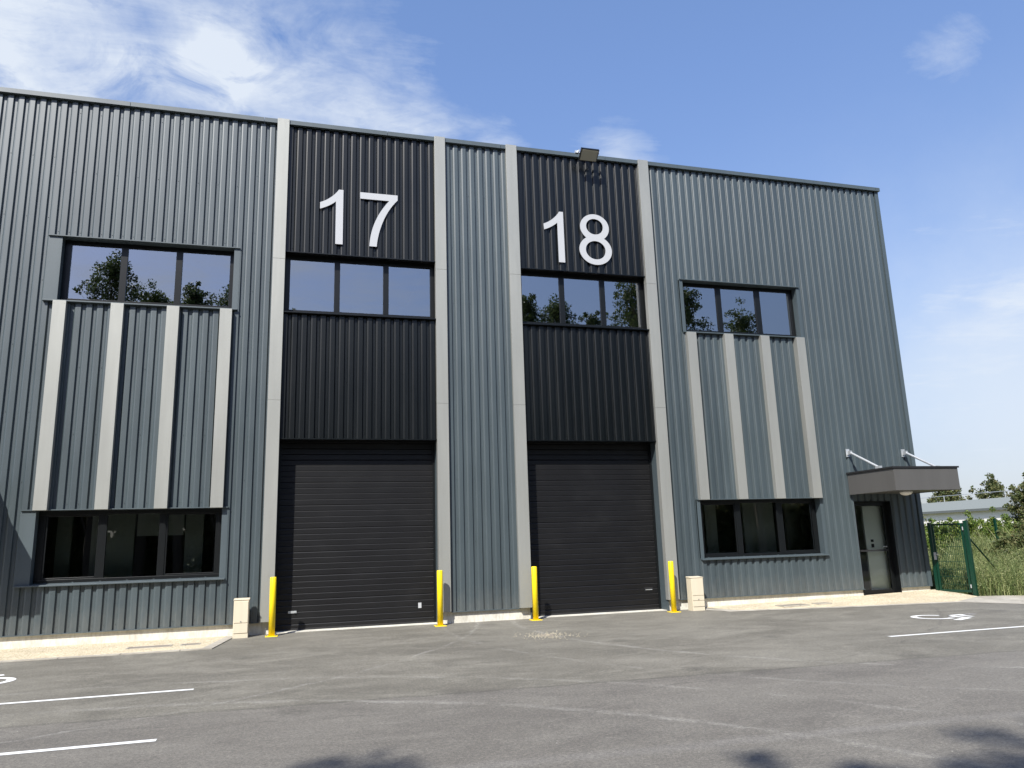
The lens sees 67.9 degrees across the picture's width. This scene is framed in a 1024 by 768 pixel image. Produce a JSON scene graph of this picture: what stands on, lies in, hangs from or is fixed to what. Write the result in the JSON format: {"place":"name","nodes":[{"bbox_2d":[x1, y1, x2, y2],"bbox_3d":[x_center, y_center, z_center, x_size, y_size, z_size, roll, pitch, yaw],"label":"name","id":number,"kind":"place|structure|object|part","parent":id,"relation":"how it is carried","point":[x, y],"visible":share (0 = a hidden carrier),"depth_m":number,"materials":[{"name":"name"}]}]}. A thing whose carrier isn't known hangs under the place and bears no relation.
{"place":"outdoors","nodes":[
{"label":"outdoors","id":0,"kind":"place"},
{"bbox_2d":[0,602,1023,767],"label":"asphalt","id":1,"kind":"structure","parent":0,"point":[850,687],"depth_m":8.87,"materials":[{"name":"grey asphalt"}]},
{"bbox_2d":[0,674,15,683],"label":"accessible bay symbol","id":2,"kind":"object","parent":1,"relation":"on","point":[9,679],"visible":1,"depth_m":11.36,"materials":[{"name":"paint"}]},
{"bbox_2d":[0,739,156,754],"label":"parking line","id":3,"kind":"object","parent":1,"relation":"on","point":[74,747],"visible":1,"depth_m":7.13,"materials":[{"name":"paint"}]},
{"bbox_2d":[0,689,192,703],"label":"parking line","id":4,"kind":"object","parent":1,"relation":"on","point":[95,696],"visible":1,"depth_m":9.68,"materials":[{"name":"paint"}]},
{"bbox_2d":[0,636,225,660],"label":"footpath","id":5,"kind":"structure","parent":1,"relation":"on","point":[60,651],"depth_m":14.63,"materials":[{"name":"beige concrete"}]},
{"bbox_2d":[126,644,172,648],"bbox_3d":[-7.002,5.085,14.676,0.800,0.028,0.340,2,-12,-16],"label":"manhole cover","id":6,"kind":"object","parent":5,"relation":"on","point":[152,646],"visible":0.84,"depth_m":14.67,"materials":[{"name":"concrete"}]},
{"bbox_2d":[180,643,200,645],"bbox_3d":[-6.290,5.104,14.875,0.360,0.028,0.300,2,-12,-16],"label":"manhole cover","id":7,"kind":"object","parent":5,"relation":"on","point":[187,644],"visible":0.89,"depth_m":14.86,"materials":[{"name":"concrete"}]},
{"bbox_2d":[0,636,231,662],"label":"kerb","id":8,"kind":"structure","parent":1,"relation":"on","point":[218,643],"depth_m":13.81,"materials":[{"name":"concrete"}]},
{"bbox_2d":[232,598,249,638],"bbox_3d":[-5.707,4.932,16.020,0.320,0.805,0.290,2,-12,-16],"label":"utility cabinet","id":9,"kind":"object","parent":1,"relation":"on","point":[241,619],"visible":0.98,"depth_m":15.90,"materials":[{"name":"beige metal"}]},
{"bbox_3d":[-5.672,4.879,15.902,0.276,0.639,0.012,2,-12,-16],"label":"door leaf","id":10,"kind":"part","parent":9,"relation":"part of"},
{"bbox_2d":[265,577,277,636],"bbox_3d":[-5.072,4.710,16.096,0.250,1.212,0.250,2,-12,-16],"label":"bollard","id":11,"kind":"object","parent":1,"relation":"on","point":[272,610],"visible":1,"depth_m":16.04,"materials":[{"name":"yellow metal"}]},
{"bbox_2d":[434,570,446,626],"bbox_3d":[-1.620,4.816,17.111,0.250,1.212,0.250,2,-12,-16],"label":"bollard","id":12,"kind":"object","parent":1,"relation":"on","point":[440,598],"visible":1,"depth_m":17.06,"materials":[{"name":"yellow metal"}]},
{"bbox_2d":[529,566,541,620],"bbox_3d":[0.536,4.884,17.754,0.250,1.212,0.250,2,-12,-16],"label":"bollard","id":13,"kind":"object","parent":1,"relation":"on","point":[534,593],"visible":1,"depth_m":17.70,"materials":[{"name":"yellow metal"}]},
{"bbox_2d":[515,630,580,639],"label":"loose gravel","id":14,"kind":"structure","parent":1,"relation":"on","point":[547,635],"depth_m":14.60,"materials":[{"name":"grey gravel"}]},
{"bbox_2d":[667,561,679,612],"bbox_3d":[3.931,4.964,18.641,0.250,1.212,0.250,2,-12,-16],"label":"bollard","id":15,"kind":"object","parent":1,"relation":"on","point":[672,587],"visible":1,"depth_m":18.58,"materials":[{"name":"yellow metal"}]},
{"bbox_2d":[686,576,704,610],"bbox_3d":[4.566,5.205,18.892,0.350,0.825,0.270,2,-12,-16],"label":"utility cabinet","id":16,"kind":"object","parent":1,"relation":"on","point":[695,594],"visible":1,"depth_m":18.79,"materials":[{"name":"beige metal"}]},
{"bbox_3d":[4.598,5.154,18.783,0.306,0.659,0.012,2,-12,-16],"label":"door leaf","id":17,"kind":"part","parent":16,"relation":"part of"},
{"bbox_2d":[705,589,976,609],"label":"footpath","id":18,"kind":"structure","parent":1,"relation":"on","point":[928,596],"depth_m":19.51,"materials":[{"name":"beige concrete"}]},
{"bbox_2d":[775,603,809,606],"bbox_3d":[6.964,5.494,18.869,0.750,0.028,0.380,2,-12,-16],"label":"manhole cover","id":19,"kind":"object","parent":18,"relation":"on","point":[790,605],"visible":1,"depth_m":18.78,"materials":[{"name":"concrete"}]},
{"bbox_2d":[811,602,831,604],"bbox_3d":[7.766,5.503,19.064,0.400,0.028,0.280,2,-12,-16],"label":"manhole cover","id":20,"kind":"object","parent":18,"relation":"on","point":[820,603],"visible":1,"depth_m":18.96,"materials":[{"name":"concrete"}]},
{"bbox_2d":[705,595,1023,611],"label":"kerb","id":21,"kind":"structure","parent":1,"relation":"on","point":[1013,599],"depth_m":18.64,"materials":[{"name":"concrete"}]},
{"bbox_2d":[910,614,969,619],"bbox_3d":[8.925,4.813,15.749,1.108,0.002,1.226,-13,-16,42],"label":"accessible bay symbol","id":22,"kind":"object","parent":1,"relation":"on","point":[962,618],"visible":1,"depth_m":15.66,"materials":[{"name":"paint"}]},
{"bbox_2d":[889,626,1023,636],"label":"parking line","id":23,"kind":"object","parent":1,"relation":"on","point":[955,631],"visible":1,"depth_m":13.34,"materials":[{"name":"paint"}]},
{"bbox_2d":[0,0,1023,503],"label":"sky","id":24,"kind":"structure","parent":0,"point":[919,102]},
{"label":"rough bank","id":25,"kind":"structure","parent":0,"visible":0},
{"bbox_2d":[926,536,951,554],"bbox_3d":[14.469,5.933,26.767,1.920,1.547,2.031,2,-12,-16],"label":"bush","id":26,"kind":"object","parent":25,"relation":"on","point":[928,543],"visible":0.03,"depth_m":26.50,"materials":[{"name":"green plant"}]},
{"bbox_2d":[924,517,960,544],"bbox_3d":[16.887,6.253,30.485,2.610,1.780,2.318,-8,-14,29],"label":"bush","id":27,"kind":"object","parent":25,"relation":"on","point":[950,519],"visible":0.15,"depth_m":30.17,"materials":[{"name":"green plant"}]},
{"bbox_2d":[927,488,969,502],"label":"distant tree","id":28,"kind":"object","parent":25,"relation":"on","point":[946,497],"visible":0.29,"depth_m":94.30,"materials":[{"name":"green plant"}]},
{"bbox_2d":[921,489,1020,528],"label":"distant building","id":29,"kind":"structure","parent":25,"relation":"on","point":[955,510],"depth_m":78.42,"materials":[{"name":"white metal"}]},
{"bbox_2d":[928,521,1023,595],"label":"weeds","id":30,"kind":"object","parent":25,"relation":"on","point":[1008,578],"visible":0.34,"depth_m":21.86,"materials":[{"name":"green plant"}]},
{"bbox_2d":[966,473,1017,499],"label":"distant tree","id":31,"kind":"object","parent":25,"relation":"on","point":[993,485],"visible":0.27,"depth_m":97.12,"materials":[{"name":"green plant"}]},
{"bbox_2d":[964,506,1021,541],"bbox_3d":[20.923,6.488,33.175,3.062,2.271,3.070,2,-12,-16],"label":"bush","id":32,"kind":"object","parent":25,"relation":"on","point":[973,523],"visible":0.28,"depth_m":32.86,"materials":[{"name":"green plant"}]},
{"bbox_2d":[992,518,998,539],"bbox_3d":[18.061,5.998,28.212,0.090,1.990,0.090,2,-12,-16],"label":"fence post","id":33,"kind":"object","parent":25,"relation":"on","point":[995,524],"visible":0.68,"depth_m":28.33,"materials":[{"name":"teal metal"}]},
{"bbox_2d":[983,523,1023,556],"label":"bush","id":34,"kind":"object","parent":25,"relation":"on","point":[1003,540],"visible":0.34,"depth_m":25.39,"materials":[{"name":"green plant"}]},
{"bbox_2d":[1002,472,1023,523],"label":"tree","id":35,"kind":"object","parent":25,"relation":"on","point":[1019,498],"visible":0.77,"depth_m":42.07,"materials":[{"name":"green plant"}]},
{"bbox_2d":[1010,519,1023,534],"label":"bush","id":36,"kind":"object","parent":25,"relation":"on","point":[1013,531],"visible":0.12,"depth_m":31.03,"materials":[{"name":"green plant"}]},
{"label":"ground","id":37,"kind":"structure","parent":0,"visible":0},
{"bbox_2d":[0,87,959,648],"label":"industrial building","id":38,"kind":"structure","parent":37,"relation":"on","point":[230,369],"depth_m":18.60,"materials":[{"name":"grey metal"}]},
{"bbox_2d":[13,507,228,587],"bbox_3d":[-8.155,3.418,16.087,4.010,1.548,0.355,2,-12,-16],"label":"window","id":39,"kind":"structure","parent":38,"relation":"in","point":[33,527],"depth_m":16.01,"materials":[{"name":"black metal"}]},
{"bbox_2d":[42,234,239,310],"bbox_3d":[-8.340,-2.484,17.331,4.010,1.538,0.355,2,-12,-16],"label":"window","id":40,"kind":"structure","parent":38,"relation":"in","point":[79,269],"depth_m":17.41,"materials":[{"name":"clear glass"}]},
{"bbox_2d":[275,438,437,631],"bbox_3d":[-3.536,3.409,17.544,3.674,4.260,0.498,2,-12,-16],"label":"sectional door","id":41,"kind":"structure","parent":38,"relation":"in","point":[356,529],"depth_m":17.70,"materials":[{"name":"black metal"}]},
{"bbox_2d":[320,190,397,246],"bbox_3d":[-3.788,-4.103,18.845,1.895,1.435,0.022,2,-12,-16],"label":"unit number","id":42,"kind":"object","parent":38,"relation":"attached to","point":[337,197],"visible":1,"depth_m":18.83,"materials":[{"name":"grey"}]},
{"bbox_2d":[284,251,435,320],"bbox_3d":[-3.681,-2.356,18.632,3.674,1.538,0.355,2,-12,-16],"label":"window","id":43,"kind":"structure","parent":38,"relation":"in","point":[315,283],"depth_m":18.73,"materials":[{"name":"glass"}]},
{"bbox_2d":[544,212,611,264],"bbox_3d":[1.771,-3.913,20.389,1.910,1.450,0.022,2,-12,-16],"label":"unit number","id":44,"kind":"object","parent":38,"relation":"attached to","point":[586,233],"visible":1,"depth_m":20.41,"materials":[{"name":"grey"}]},
{"bbox_2d":[521,267,648,330],"bbox_3d":[1.918,-2.202,20.196,3.600,1.538,0.355,2,-12,-16],"label":"window","id":45,"kind":"structure","parent":38,"relation":"in","point":[550,297],"depth_m":20.31,"materials":[{"name":"clear glass"}]},
{"bbox_2d":[575,147,598,161],"bbox_3d":[2.021,-6.213,20.670,0.660,0.332,0.500,2,-12,-16],"label":"floodlight","id":46,"kind":"object","parent":38,"relation":"attached to","point":[588,154],"visible":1,"depth_m":20.54,"materials":[{"name":"black metal"}]},
{"bbox_2d":[527,440,669,618],"bbox_3d":[2.064,3.563,19.108,3.600,4.260,0.498,2,-12,-16],"label":"sectional door","id":47,"kind":"structure","parent":38,"relation":"in","point":[595,522],"depth_m":19.31,"materials":[{"name":"black metal"}]},
{"bbox_2d":[678,278,803,338],"bbox_3d":[6.448,-2.077,21.461,3.830,1.538,0.355,2,-12,-16],"label":"window","id":48,"kind":"structure","parent":38,"relation":"in","point":[706,307],"depth_m":21.60,"materials":[{"name":"glass"}]},
{"bbox_2d":[696,497,829,559],"bbox_3d":[6.633,3.826,20.218,3.830,1.548,0.355,2,-12,-16],"label":"window","id":49,"kind":"structure","parent":38,"relation":"in","point":[816,504],"depth_m":20.37,"materials":[{"name":"black metal"}]},
{"bbox_2d":[854,501,901,594],"bbox_3d":[10.055,4.592,21.029,1.215,2.670,0.250,2,-12,-16],"label":"entrance door","id":50,"kind":"structure","parent":38,"relation":"in","point":[889,534],"depth_m":21.17,"materials":[{"name":"black metal"}]},
{"bbox_2d":[927,521,998,595],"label":"gate","id":51,"kind":"structure","parent":37,"relation":"on","point":[968,556],"depth_m":20.76,"materials":[{"name":"teal metal"}]}
]}

